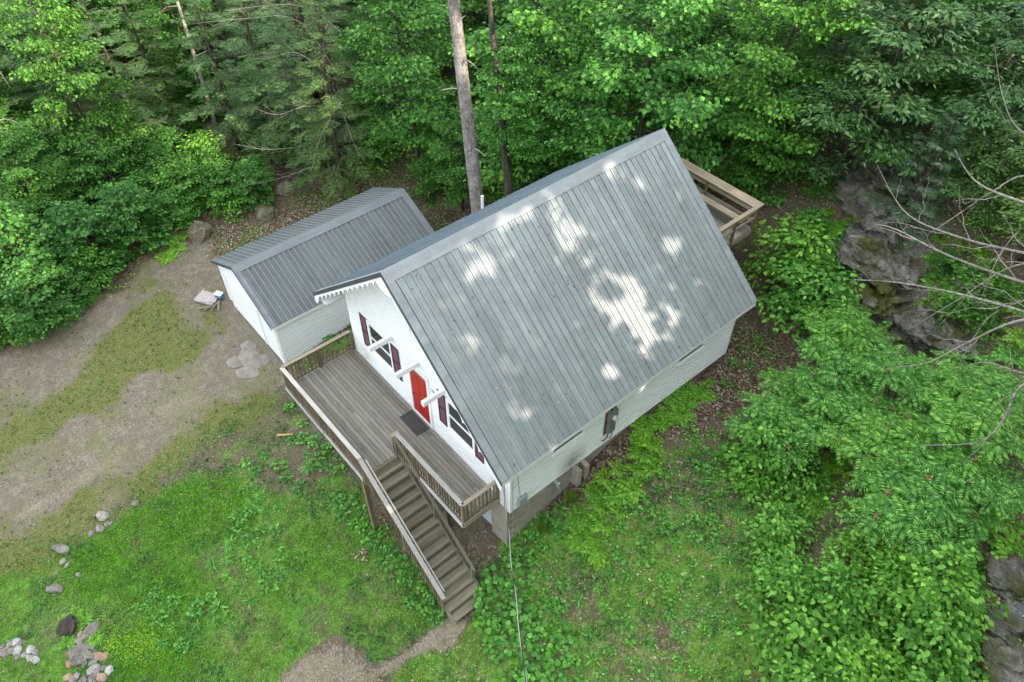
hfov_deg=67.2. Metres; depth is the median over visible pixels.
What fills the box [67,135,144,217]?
maple tree
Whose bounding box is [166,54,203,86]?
sapling
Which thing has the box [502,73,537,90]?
sapling
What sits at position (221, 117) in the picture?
sapling
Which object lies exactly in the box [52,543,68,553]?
edging stone
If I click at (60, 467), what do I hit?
gravel
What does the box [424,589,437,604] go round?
burdock plant
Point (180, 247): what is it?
fern
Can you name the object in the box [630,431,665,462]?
fern
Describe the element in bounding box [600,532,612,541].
young burdock
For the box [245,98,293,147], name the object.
sapling
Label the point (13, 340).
fern
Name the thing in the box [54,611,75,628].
fern
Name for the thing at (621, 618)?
clover clump
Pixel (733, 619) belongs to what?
clover clump
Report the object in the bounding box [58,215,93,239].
sapling
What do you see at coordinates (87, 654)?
pile stone
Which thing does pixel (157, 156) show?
maple tree
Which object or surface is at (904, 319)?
rock outcrop
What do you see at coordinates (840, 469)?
fern
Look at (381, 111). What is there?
maple tree
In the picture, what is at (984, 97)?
sapling
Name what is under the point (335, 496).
burdock plant
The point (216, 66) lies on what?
sapling
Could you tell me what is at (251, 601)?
plantain weed
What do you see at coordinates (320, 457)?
burdock plant
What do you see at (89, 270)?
sapling
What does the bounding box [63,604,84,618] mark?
fern
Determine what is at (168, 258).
fern
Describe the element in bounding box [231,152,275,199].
sapling
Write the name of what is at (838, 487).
fern
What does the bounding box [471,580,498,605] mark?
burdock plant
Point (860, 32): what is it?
maple tree
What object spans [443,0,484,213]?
tall pine tree
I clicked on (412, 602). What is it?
burdock plant
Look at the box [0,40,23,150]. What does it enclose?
dead sapling
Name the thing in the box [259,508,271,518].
clover clump
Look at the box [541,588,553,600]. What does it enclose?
young burdock
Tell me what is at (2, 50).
maple tree
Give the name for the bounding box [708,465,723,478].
young burdock
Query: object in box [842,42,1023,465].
dead tree
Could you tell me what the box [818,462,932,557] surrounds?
broadleaf shrub
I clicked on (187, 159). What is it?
maple tree
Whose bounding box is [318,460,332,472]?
burdock plant
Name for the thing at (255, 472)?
young burdock
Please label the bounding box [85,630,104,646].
fern
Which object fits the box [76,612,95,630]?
fern
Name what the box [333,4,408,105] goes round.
maple tree
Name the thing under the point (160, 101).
hemlock tree
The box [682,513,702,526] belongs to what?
young burdock
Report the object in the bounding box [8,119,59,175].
maple tree
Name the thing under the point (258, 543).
young burdock
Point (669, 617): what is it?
young burdock
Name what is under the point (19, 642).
border stone
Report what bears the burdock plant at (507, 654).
on the ground at (138, 430)
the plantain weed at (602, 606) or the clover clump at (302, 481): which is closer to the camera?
the plantain weed at (602, 606)
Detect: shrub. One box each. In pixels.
[63,243,125,292]
[174,129,241,186]
[711,139,774,196]
[715,409,815,502]
[716,441,789,503]
[721,390,832,473]
[735,484,824,572]
[735,547,830,659]
[736,582,881,681]
[737,212,841,309]
[743,537,819,607]
[752,366,841,429]
[759,436,833,507]
[761,259,865,347]
[769,642,850,681]
[778,550,882,658]
[785,332,893,405]
[791,291,901,371]
[791,380,910,461]
[811,522,911,605]
[813,407,931,507]
[813,630,916,681]
[817,606,919,680]
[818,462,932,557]
[829,547,924,649]
[834,634,933,681]
[836,340,958,420]
[837,453,982,578]
[845,519,944,612]
[858,396,970,475]
[859,539,1009,661]
[868,430,994,539]
[871,588,996,681]
[889,635,988,681]
[906,348,993,424]
[917,385,1023,491]
[924,445,1023,540]
[930,354,1023,435]
[957,545,988,597]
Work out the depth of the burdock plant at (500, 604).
24.08 m
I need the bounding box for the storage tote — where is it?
[213,291,223,298]
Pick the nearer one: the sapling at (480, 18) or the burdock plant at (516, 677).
the burdock plant at (516, 677)
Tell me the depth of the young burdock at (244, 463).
29.45 m
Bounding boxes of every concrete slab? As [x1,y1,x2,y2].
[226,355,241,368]
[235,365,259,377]
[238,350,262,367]
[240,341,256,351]
[257,354,269,365]
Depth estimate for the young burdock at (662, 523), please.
23.90 m
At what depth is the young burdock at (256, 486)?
28.70 m
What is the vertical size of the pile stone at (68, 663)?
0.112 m
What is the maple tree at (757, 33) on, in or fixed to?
on the ground at (138, 430)
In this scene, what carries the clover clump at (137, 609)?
on the ground at (138, 430)
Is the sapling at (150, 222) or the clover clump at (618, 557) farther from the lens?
the sapling at (150, 222)
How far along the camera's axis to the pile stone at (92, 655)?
24.76 m
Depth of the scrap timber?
35.31 m
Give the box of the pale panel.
[196,292,216,302]
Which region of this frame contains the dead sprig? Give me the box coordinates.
[352,545,368,564]
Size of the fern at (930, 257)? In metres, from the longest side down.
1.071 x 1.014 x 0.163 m
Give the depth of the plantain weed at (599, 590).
23.44 m
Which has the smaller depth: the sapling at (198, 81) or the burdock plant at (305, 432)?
the burdock plant at (305, 432)
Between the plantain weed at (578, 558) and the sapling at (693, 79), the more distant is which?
the sapling at (693, 79)
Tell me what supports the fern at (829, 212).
on the ground at (138, 430)
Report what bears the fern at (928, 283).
on the ground at (138, 430)
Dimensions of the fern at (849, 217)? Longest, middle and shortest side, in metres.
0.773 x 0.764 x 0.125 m
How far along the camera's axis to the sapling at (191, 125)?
45.48 m
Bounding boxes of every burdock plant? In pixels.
[282,402,295,412]
[295,430,310,444]
[296,418,308,428]
[307,433,322,450]
[309,451,326,465]
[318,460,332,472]
[320,442,332,452]
[328,498,344,511]
[330,487,345,501]
[332,463,347,474]
[333,452,341,461]
[334,506,350,523]
[344,493,360,506]
[346,518,361,534]
[352,522,375,543]
[356,504,367,516]
[359,513,371,528]
[367,534,380,545]
[370,544,382,554]
[372,556,387,572]
[375,524,390,537]
[382,543,397,558]
[388,554,408,573]
[397,573,413,588]
[403,593,417,609]
[408,564,421,575]
[416,580,430,596]
[416,598,431,616]
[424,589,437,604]
[427,609,442,627]
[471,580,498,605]
[471,612,500,642]
[473,596,499,625]
[479,561,506,591]
[482,635,505,664]
[487,577,507,602]
[488,623,507,646]
[494,599,514,623]
[497,638,520,658]
[497,667,517,681]
[501,578,530,606]
[502,548,521,569]
[504,548,519,563]
[505,612,533,643]
[506,541,516,548]
[509,596,529,621]
[511,531,519,540]
[513,667,534,681]
[515,568,535,588]
[517,523,531,535]
[519,669,546,681]
[520,648,548,678]
[523,607,548,633]
[524,549,539,566]
[524,585,546,609]
[526,529,541,541]
[526,632,547,653]
[534,513,545,524]
[537,538,548,549]
[540,598,560,619]
[540,622,562,643]
[541,668,567,681]
[543,511,560,523]
[543,643,574,671]
[550,520,569,540]
[551,502,566,516]
[553,620,579,651]
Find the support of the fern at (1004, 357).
on the ground at (138, 430)
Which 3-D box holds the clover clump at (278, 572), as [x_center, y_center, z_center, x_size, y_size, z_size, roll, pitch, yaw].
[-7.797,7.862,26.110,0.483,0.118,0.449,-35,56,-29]
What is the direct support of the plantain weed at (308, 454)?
on the ground at (138, 430)
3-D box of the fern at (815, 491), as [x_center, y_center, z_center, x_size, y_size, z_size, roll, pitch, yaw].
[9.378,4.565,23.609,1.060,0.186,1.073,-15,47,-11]
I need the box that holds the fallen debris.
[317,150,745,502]
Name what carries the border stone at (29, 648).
on the ground at (138, 430)
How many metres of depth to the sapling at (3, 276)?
36.41 m
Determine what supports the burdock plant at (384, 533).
on the ground at (138, 430)
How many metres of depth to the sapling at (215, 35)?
50.94 m
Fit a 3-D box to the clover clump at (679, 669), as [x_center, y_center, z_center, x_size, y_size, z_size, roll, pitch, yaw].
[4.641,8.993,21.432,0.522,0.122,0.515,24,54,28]
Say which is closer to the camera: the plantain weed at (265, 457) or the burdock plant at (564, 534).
the burdock plant at (564, 534)
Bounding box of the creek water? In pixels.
[1014,598,1023,643]
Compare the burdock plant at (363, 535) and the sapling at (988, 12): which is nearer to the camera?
the burdock plant at (363, 535)
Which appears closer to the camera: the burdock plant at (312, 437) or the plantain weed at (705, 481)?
the plantain weed at (705, 481)
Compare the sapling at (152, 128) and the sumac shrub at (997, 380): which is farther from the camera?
the sapling at (152, 128)
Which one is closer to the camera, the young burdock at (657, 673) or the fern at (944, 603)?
the fern at (944, 603)
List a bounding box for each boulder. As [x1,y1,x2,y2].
[56,614,79,635]
[187,221,213,244]
[255,200,276,222]
[274,180,301,196]
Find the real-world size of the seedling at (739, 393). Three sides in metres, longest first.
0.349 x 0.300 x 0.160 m
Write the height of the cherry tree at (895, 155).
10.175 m
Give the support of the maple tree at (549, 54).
on the ground at (138, 430)
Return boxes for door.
[225,276,265,341]
[410,370,430,424]
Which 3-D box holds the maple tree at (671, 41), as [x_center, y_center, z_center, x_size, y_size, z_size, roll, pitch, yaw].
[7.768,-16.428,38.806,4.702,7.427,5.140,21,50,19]
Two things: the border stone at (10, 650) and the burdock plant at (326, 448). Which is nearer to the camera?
the border stone at (10, 650)
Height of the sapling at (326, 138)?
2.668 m
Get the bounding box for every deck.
[279,330,499,623]
[681,157,764,267]
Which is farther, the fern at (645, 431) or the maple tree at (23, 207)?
the maple tree at (23, 207)
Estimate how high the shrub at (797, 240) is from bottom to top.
3.846 m
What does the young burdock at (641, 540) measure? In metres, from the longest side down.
0.620 x 0.560 x 0.245 m
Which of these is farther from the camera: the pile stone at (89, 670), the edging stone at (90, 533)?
the edging stone at (90, 533)
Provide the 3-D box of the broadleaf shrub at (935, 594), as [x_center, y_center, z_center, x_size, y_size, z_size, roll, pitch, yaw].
[10.434,6.514,19.315,3.063,3.406,2.937,6,47,5]
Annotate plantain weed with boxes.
[154,637,169,650]
[192,618,201,631]
[206,558,219,571]
[209,597,228,615]
[209,616,221,629]
[220,572,232,582]
[221,535,237,552]
[241,593,258,610]
[250,560,269,579]
[252,524,267,536]
[253,488,267,502]
[259,451,268,460]
[277,471,293,484]
[300,449,310,458]
[301,459,316,475]
[520,533,532,542]
[537,567,550,580]
[571,589,587,607]
[573,674,587,681]
[575,555,583,562]
[585,649,602,667]
[593,580,604,594]
[598,600,612,612]
[603,564,615,579]
[639,494,653,507]
[639,606,653,617]
[640,580,648,592]
[669,537,682,545]
[694,477,711,485]
[703,538,721,554]
[707,449,720,462]
[707,568,720,582]
[709,640,720,651]
[714,486,727,498]
[717,549,739,565]
[728,671,739,681]
[734,511,742,521]
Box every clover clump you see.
[127,601,144,615]
[141,599,156,612]
[147,585,164,600]
[167,621,181,635]
[222,609,238,625]
[229,508,246,522]
[230,581,246,594]
[231,518,251,536]
[239,533,251,548]
[257,572,279,594]
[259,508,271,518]
[273,501,287,513]
[274,546,292,563]
[274,566,288,579]
[285,435,296,445]
[291,478,309,494]
[541,540,551,554]
[549,556,561,567]
[553,617,568,635]
[556,576,572,590]
[596,669,609,681]
[608,544,628,565]
[611,611,634,634]
[620,566,637,582]
[620,591,637,607]
[626,652,644,673]
[640,635,657,651]
[650,501,668,517]
[657,469,669,478]
[662,586,682,606]
[670,655,686,673]
[671,625,687,643]
[675,490,693,505]
[684,602,701,620]
[688,555,701,569]
[689,441,708,456]
[706,601,721,618]
[709,524,728,540]
[727,615,746,635]
[730,575,747,591]
[733,539,749,551]
[734,639,747,657]
[745,561,755,573]
[758,616,773,634]
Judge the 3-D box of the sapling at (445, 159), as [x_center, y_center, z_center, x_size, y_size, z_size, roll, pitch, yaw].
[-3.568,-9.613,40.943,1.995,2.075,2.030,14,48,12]
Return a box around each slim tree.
[73,0,117,78]
[159,0,216,124]
[281,0,350,124]
[282,0,308,79]
[363,0,373,62]
[470,0,559,196]
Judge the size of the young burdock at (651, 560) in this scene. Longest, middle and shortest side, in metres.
0.655 x 0.592 x 0.245 m
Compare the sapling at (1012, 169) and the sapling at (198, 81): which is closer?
the sapling at (1012, 169)
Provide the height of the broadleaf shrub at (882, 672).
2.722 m
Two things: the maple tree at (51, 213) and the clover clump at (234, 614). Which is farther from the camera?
the maple tree at (51, 213)
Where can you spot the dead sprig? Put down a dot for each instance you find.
(364, 552)
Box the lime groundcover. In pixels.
[77,615,170,669]
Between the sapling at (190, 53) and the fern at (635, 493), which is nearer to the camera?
the fern at (635, 493)
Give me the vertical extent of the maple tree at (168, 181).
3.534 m
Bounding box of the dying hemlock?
[195,0,402,186]
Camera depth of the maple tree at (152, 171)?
40.44 m
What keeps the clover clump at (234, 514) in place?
on the ground at (138, 430)
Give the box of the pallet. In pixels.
[194,290,217,305]
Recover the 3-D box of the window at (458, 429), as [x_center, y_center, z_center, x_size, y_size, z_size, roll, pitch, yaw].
[-1.561,2.599,23.364,0.110,1.525,1.420,-31,54,-27]
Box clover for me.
[0,387,749,681]
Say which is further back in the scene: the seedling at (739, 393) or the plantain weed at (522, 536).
the seedling at (739, 393)
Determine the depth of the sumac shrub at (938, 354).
23.32 m
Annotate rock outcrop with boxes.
[835,178,907,230]
[835,224,899,285]
[836,277,912,324]
[841,145,917,194]
[851,324,891,366]
[854,248,922,296]
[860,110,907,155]
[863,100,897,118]
[864,213,903,248]
[870,323,929,371]
[892,301,951,362]
[933,314,988,362]
[976,621,1023,681]
[984,598,1023,647]
[986,545,1023,602]
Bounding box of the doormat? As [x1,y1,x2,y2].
[399,410,428,435]
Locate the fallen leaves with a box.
[0,252,775,669]
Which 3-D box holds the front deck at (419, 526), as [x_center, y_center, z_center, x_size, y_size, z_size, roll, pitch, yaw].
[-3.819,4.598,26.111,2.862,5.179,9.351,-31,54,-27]
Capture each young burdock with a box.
[149,609,167,626]
[166,593,181,607]
[174,637,191,653]
[186,598,203,617]
[204,590,219,603]
[224,553,234,564]
[237,487,244,495]
[239,457,250,467]
[241,554,257,570]
[242,501,260,517]
[248,465,261,476]
[249,481,259,490]
[253,537,264,547]
[269,459,288,471]
[269,523,284,538]
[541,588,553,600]
[547,514,560,527]
[551,597,570,613]
[566,655,582,671]
[582,626,593,638]
[597,490,608,498]
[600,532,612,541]
[602,643,616,657]
[615,520,628,533]
[619,492,634,508]
[624,633,638,648]
[633,505,652,521]
[635,534,652,551]
[636,552,655,568]
[650,666,668,681]
[653,483,663,493]
[657,570,673,585]
[658,519,672,534]
[663,606,677,621]
[679,572,696,586]
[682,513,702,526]
[686,530,704,547]
[689,665,703,679]
[692,459,711,473]
[697,620,712,636]
[699,493,712,505]
[704,510,719,526]
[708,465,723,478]
[740,598,753,609]
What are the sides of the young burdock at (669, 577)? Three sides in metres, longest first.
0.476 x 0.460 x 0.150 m
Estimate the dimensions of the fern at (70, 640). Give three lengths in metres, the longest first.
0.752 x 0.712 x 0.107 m
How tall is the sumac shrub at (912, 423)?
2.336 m
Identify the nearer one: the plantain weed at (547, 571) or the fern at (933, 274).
the plantain weed at (547, 571)
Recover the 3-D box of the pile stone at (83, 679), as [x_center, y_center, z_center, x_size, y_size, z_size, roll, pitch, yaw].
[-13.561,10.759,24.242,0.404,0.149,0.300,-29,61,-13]
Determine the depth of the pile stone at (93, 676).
24.28 m
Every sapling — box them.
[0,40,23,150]
[0,67,37,100]
[0,96,32,129]
[0,182,58,234]
[0,256,24,289]
[2,148,16,164]
[5,83,42,113]
[8,105,57,137]
[52,143,96,170]
[55,186,97,219]
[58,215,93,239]
[63,89,103,130]
[67,48,102,75]
[73,265,109,292]
[93,46,122,71]
[96,154,122,178]
[97,134,144,180]
[105,239,138,264]
[119,168,159,218]
[122,204,166,241]
[123,90,158,118]
[130,49,174,86]
[135,40,167,73]
[135,75,178,109]
[138,134,184,169]
[142,120,166,141]
[155,105,180,129]
[155,183,207,229]
[165,79,203,116]
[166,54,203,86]
[168,60,211,99]
[170,44,207,69]
[175,148,222,189]
[178,112,205,135]
[191,12,219,45]
[192,84,232,121]
[202,21,233,50]
[206,182,252,223]
[207,50,226,76]
[228,93,262,127]
[229,5,256,26]
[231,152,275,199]
[233,40,262,66]
[234,57,266,86]
[239,123,276,164]
[243,36,287,67]
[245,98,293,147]
[251,17,275,43]
[273,4,312,42]
[274,123,321,166]
[291,105,322,143]
[297,28,318,56]
[307,123,359,168]
[321,0,357,36]
[321,52,349,77]
[333,94,375,138]
[343,86,374,109]
[353,127,405,175]
[357,2,399,35]
[366,0,400,24]
[388,21,416,55]
[391,122,441,175]
[394,55,442,100]
[405,30,448,57]
[406,151,455,208]
[412,110,452,150]
[426,143,458,173]
[430,60,449,76]
[440,77,472,121]
[446,156,487,196]
[450,5,482,30]
[466,18,488,49]
[478,8,501,29]
[482,167,504,203]
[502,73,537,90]
[668,73,720,120]
[678,42,703,82]
[708,104,740,147]
[731,142,765,174]
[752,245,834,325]
[785,77,847,120]
[787,207,832,252]
[800,167,832,203]
[808,324,855,361]
[816,40,859,84]
[859,95,973,244]
[914,76,966,117]
[922,246,966,280]
[924,259,1016,341]
[931,82,1013,147]
[936,155,991,196]
[939,1,1014,42]
[950,103,1023,168]
[962,200,1018,243]
[964,54,1004,85]
[989,135,1023,196]
[993,72,1023,112]
[1007,274,1023,305]
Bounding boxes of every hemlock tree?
[0,0,97,143]
[26,1,133,166]
[71,0,188,161]
[104,0,198,137]
[165,0,267,152]
[189,0,266,77]
[201,0,291,26]
[215,0,324,179]
[236,0,313,80]
[241,0,361,99]
[257,2,346,192]
[258,0,328,31]
[284,0,382,199]
[307,0,358,45]
[321,0,376,32]
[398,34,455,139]
[694,0,759,50]
[730,0,848,84]
[824,0,979,90]
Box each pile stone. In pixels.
[63,673,73,680]
[66,660,71,667]
[68,644,94,660]
[69,676,76,681]
[71,659,79,666]
[74,637,83,643]
[74,672,79,678]
[76,658,87,663]
[78,677,86,681]
[80,621,99,639]
[83,650,90,658]
[87,665,94,674]
[88,658,97,664]
[89,649,97,658]
[90,672,100,680]
[92,664,100,673]
[94,652,102,661]
[96,673,107,681]
[101,652,108,660]
[104,665,112,675]
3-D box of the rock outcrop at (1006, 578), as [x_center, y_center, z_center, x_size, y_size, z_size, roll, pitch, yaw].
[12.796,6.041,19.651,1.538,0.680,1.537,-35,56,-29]
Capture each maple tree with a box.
[0,0,36,79]
[0,0,51,55]
[0,0,71,96]
[0,0,154,177]
[0,68,35,149]
[0,77,49,132]
[0,120,85,224]
[0,195,56,277]
[0,199,87,307]
[0,260,10,285]
[0,261,86,345]
[0,279,25,349]
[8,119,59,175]
[9,129,77,209]
[19,0,156,89]
[33,195,138,284]
[45,201,102,251]
[48,263,100,312]
[60,0,137,49]
[60,152,101,202]
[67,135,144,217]
[91,177,173,264]
[100,181,156,234]
[104,0,207,55]
[110,130,168,179]
[124,0,223,89]
[134,166,171,202]
[140,140,184,189]
[146,124,193,161]
[150,159,214,219]
[170,153,213,192]
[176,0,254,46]
[188,141,239,196]
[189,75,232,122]
[190,159,242,213]
[226,161,276,219]
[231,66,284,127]
[328,106,368,151]
[332,0,478,172]
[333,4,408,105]
[348,0,428,53]
[351,118,394,167]
[355,66,420,145]
[384,0,472,73]
[410,0,524,100]
[423,97,494,209]
[443,65,491,145]
[448,0,614,191]
[462,0,502,28]
[473,81,561,190]
[494,0,552,67]
[494,0,641,104]
[498,152,567,197]
[499,0,586,94]
[535,44,658,166]
[544,0,750,191]
[552,0,707,143]
[633,0,704,57]
[637,0,742,85]
[639,0,771,105]
[675,80,732,164]
[703,0,878,184]
[716,27,844,176]
[723,0,840,88]
[723,92,815,207]
[752,0,936,92]
[854,0,1020,129]
[967,0,1023,116]
[1001,142,1023,187]
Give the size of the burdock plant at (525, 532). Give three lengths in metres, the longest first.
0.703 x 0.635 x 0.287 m
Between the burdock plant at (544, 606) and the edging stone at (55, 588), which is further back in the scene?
the edging stone at (55, 588)
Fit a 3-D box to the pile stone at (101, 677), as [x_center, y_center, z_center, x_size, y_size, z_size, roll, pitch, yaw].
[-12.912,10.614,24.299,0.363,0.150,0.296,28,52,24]
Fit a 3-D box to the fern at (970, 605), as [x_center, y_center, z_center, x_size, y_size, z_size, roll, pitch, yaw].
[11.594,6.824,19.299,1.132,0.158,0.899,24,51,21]
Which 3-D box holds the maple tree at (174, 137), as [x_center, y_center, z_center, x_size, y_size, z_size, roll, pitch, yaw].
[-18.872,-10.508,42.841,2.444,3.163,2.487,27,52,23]
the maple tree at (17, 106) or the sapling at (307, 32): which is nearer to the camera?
the maple tree at (17, 106)
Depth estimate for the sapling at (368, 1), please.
50.97 m
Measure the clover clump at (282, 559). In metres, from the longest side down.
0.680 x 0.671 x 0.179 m
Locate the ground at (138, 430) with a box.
[0,0,1023,681]
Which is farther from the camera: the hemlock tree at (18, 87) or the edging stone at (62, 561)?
the hemlock tree at (18, 87)
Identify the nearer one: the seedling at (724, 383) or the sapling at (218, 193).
the seedling at (724, 383)
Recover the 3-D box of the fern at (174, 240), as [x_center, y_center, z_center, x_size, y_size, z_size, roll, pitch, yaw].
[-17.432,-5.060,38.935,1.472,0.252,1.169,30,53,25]
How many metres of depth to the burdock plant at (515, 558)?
24.84 m
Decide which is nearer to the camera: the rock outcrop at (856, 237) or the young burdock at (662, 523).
the young burdock at (662, 523)
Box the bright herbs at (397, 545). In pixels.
[3,249,787,681]
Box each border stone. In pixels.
[1,649,8,657]
[6,640,13,646]
[7,646,14,654]
[12,638,20,644]
[13,645,22,654]
[15,639,25,646]
[26,645,34,653]
[26,654,34,661]
[31,649,39,655]
[31,656,39,663]
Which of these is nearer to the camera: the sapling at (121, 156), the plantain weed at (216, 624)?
the plantain weed at (216, 624)
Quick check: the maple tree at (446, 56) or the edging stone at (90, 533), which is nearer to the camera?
the edging stone at (90, 533)
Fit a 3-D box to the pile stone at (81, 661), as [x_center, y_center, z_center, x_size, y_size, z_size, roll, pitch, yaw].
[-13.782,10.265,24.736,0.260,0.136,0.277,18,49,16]
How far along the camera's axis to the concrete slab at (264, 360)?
33.23 m
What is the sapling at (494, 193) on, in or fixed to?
on the ground at (138, 430)
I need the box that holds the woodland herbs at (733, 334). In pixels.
[29,18,1023,681]
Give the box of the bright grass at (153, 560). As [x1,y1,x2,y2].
[55,466,363,681]
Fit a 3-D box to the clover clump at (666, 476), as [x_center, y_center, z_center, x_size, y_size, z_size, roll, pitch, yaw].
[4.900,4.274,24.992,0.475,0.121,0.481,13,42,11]
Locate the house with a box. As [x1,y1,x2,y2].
[313,128,757,543]
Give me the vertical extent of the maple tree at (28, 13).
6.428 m
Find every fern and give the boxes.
[1,331,28,347]
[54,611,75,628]
[57,632,76,651]
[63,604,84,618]
[69,637,93,647]
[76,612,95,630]
[79,291,102,307]
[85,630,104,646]
[152,248,178,267]
[159,232,179,250]
[164,240,190,257]
[173,230,187,241]
[321,332,350,352]
[322,334,334,340]
[557,524,600,561]
[558,505,597,535]
[575,537,609,574]
[577,482,604,504]
[584,510,615,541]
[588,466,616,495]
[588,498,610,523]
[598,484,637,509]
[603,503,630,522]
[606,457,627,478]
[608,474,649,509]
[623,437,659,471]
[624,460,645,484]
[626,430,653,451]
[629,415,668,441]
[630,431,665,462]
[637,455,663,481]
[645,413,678,434]
[648,404,682,425]
[659,387,687,405]
[665,400,698,430]
[673,388,701,410]
[676,379,692,395]
[688,378,715,402]
[757,489,781,502]
[781,496,801,511]
[787,471,807,493]
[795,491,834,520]
[796,509,811,523]
[802,479,832,504]
[807,245,841,263]
[814,465,843,492]
[816,450,845,475]
[821,207,837,215]
[822,218,849,236]
[823,235,838,247]
[823,455,857,483]
[824,251,847,273]
[825,190,840,203]
[827,221,845,240]
[828,267,853,279]
[833,236,842,250]
[843,213,857,226]
[903,642,944,657]
[909,298,929,305]
[912,154,931,167]
[918,251,947,269]
[920,171,946,183]
[920,277,944,299]
[929,233,949,245]
[929,269,946,280]
[938,280,955,294]
[940,591,958,612]
[948,532,970,561]
[949,241,977,254]
[953,280,990,307]
[958,521,1004,548]
[960,579,985,615]
[961,213,989,228]
[963,595,985,619]
[964,343,989,365]
[966,317,1000,338]
[969,619,982,660]
[974,291,1005,323]
[975,247,998,266]
[976,495,1023,543]
[980,532,1023,567]
[984,275,1018,295]
[988,340,1023,371]
[994,294,1023,320]
[994,486,1023,517]
[996,221,1016,234]
[996,326,1023,351]
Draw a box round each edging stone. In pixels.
[45,584,63,592]
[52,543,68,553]
[59,558,66,564]
[64,562,71,567]
[75,572,82,577]
[88,530,94,537]
[95,524,104,532]
[96,511,109,520]
[104,521,112,526]
[131,500,138,505]
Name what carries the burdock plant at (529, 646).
on the ground at (138, 430)
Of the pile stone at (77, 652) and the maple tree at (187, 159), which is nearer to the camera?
the pile stone at (77, 652)
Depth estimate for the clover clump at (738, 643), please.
21.04 m
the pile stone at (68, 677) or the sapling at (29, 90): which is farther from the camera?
the sapling at (29, 90)
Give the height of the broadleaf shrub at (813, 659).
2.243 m
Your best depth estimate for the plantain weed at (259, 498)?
28.34 m
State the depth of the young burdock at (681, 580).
22.76 m
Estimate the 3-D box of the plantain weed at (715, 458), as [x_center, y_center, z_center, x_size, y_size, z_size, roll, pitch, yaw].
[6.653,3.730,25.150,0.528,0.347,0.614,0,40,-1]
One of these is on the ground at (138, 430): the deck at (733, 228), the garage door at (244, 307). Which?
the deck at (733, 228)
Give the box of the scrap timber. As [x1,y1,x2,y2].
[217,300,219,310]
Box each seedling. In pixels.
[681,421,692,427]
[682,426,699,441]
[705,430,716,439]
[720,377,730,386]
[727,356,737,366]
[733,391,742,398]
[744,360,756,369]
[754,334,769,349]
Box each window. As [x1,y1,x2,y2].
[366,319,394,374]
[445,397,474,456]
[551,429,585,457]
[676,343,704,366]
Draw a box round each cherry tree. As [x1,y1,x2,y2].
[782,3,947,185]
[789,0,1011,176]
[896,0,993,40]
[909,0,1023,197]
[934,118,1023,227]
[959,0,1023,80]
[979,104,1023,263]
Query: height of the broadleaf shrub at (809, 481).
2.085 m
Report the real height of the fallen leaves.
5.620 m
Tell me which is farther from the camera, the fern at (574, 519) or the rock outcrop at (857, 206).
the rock outcrop at (857, 206)
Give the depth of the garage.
33.27 m
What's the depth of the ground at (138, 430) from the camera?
27.44 m
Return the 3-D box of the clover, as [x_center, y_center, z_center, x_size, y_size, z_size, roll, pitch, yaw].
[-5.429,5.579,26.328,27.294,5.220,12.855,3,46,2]
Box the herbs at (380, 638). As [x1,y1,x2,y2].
[0,246,774,681]
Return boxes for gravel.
[0,242,491,680]
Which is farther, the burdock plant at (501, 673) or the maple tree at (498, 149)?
the maple tree at (498, 149)
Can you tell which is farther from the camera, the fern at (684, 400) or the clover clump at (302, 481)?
the clover clump at (302, 481)
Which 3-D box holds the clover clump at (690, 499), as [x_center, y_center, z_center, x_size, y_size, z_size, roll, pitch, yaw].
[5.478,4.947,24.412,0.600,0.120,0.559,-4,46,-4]
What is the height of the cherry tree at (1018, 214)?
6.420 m
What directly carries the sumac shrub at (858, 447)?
on the ground at (138, 430)
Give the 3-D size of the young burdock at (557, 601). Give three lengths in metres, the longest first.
0.596 x 0.575 x 0.197 m
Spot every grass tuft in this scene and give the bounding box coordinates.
[529,516,555,535]
[561,488,580,505]
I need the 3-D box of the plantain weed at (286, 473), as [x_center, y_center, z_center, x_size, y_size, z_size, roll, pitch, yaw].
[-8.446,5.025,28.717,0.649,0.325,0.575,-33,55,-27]
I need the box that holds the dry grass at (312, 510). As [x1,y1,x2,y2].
[0,252,801,681]
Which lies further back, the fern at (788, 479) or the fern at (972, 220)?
the fern at (972, 220)
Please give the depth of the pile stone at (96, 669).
24.45 m
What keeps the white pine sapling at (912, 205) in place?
on the ground at (138, 430)
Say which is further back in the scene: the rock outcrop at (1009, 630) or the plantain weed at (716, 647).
the plantain weed at (716, 647)
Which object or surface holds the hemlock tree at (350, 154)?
on the ground at (138, 430)
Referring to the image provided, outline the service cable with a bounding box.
[504,486,526,681]
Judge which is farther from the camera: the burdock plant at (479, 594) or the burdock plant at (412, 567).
the burdock plant at (412, 567)
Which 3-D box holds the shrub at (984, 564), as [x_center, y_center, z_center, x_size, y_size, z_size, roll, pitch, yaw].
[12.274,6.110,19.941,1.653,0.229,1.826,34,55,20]
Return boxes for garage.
[210,187,434,368]
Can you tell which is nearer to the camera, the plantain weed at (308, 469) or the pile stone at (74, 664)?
the pile stone at (74, 664)
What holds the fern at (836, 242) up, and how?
on the ground at (138, 430)
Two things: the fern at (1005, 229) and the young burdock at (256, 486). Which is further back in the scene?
the young burdock at (256, 486)
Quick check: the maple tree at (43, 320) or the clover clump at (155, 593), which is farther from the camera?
the maple tree at (43, 320)
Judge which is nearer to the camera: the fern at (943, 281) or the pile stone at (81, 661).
the pile stone at (81, 661)
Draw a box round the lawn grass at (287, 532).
[0,393,800,681]
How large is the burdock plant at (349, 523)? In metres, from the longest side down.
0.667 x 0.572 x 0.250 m

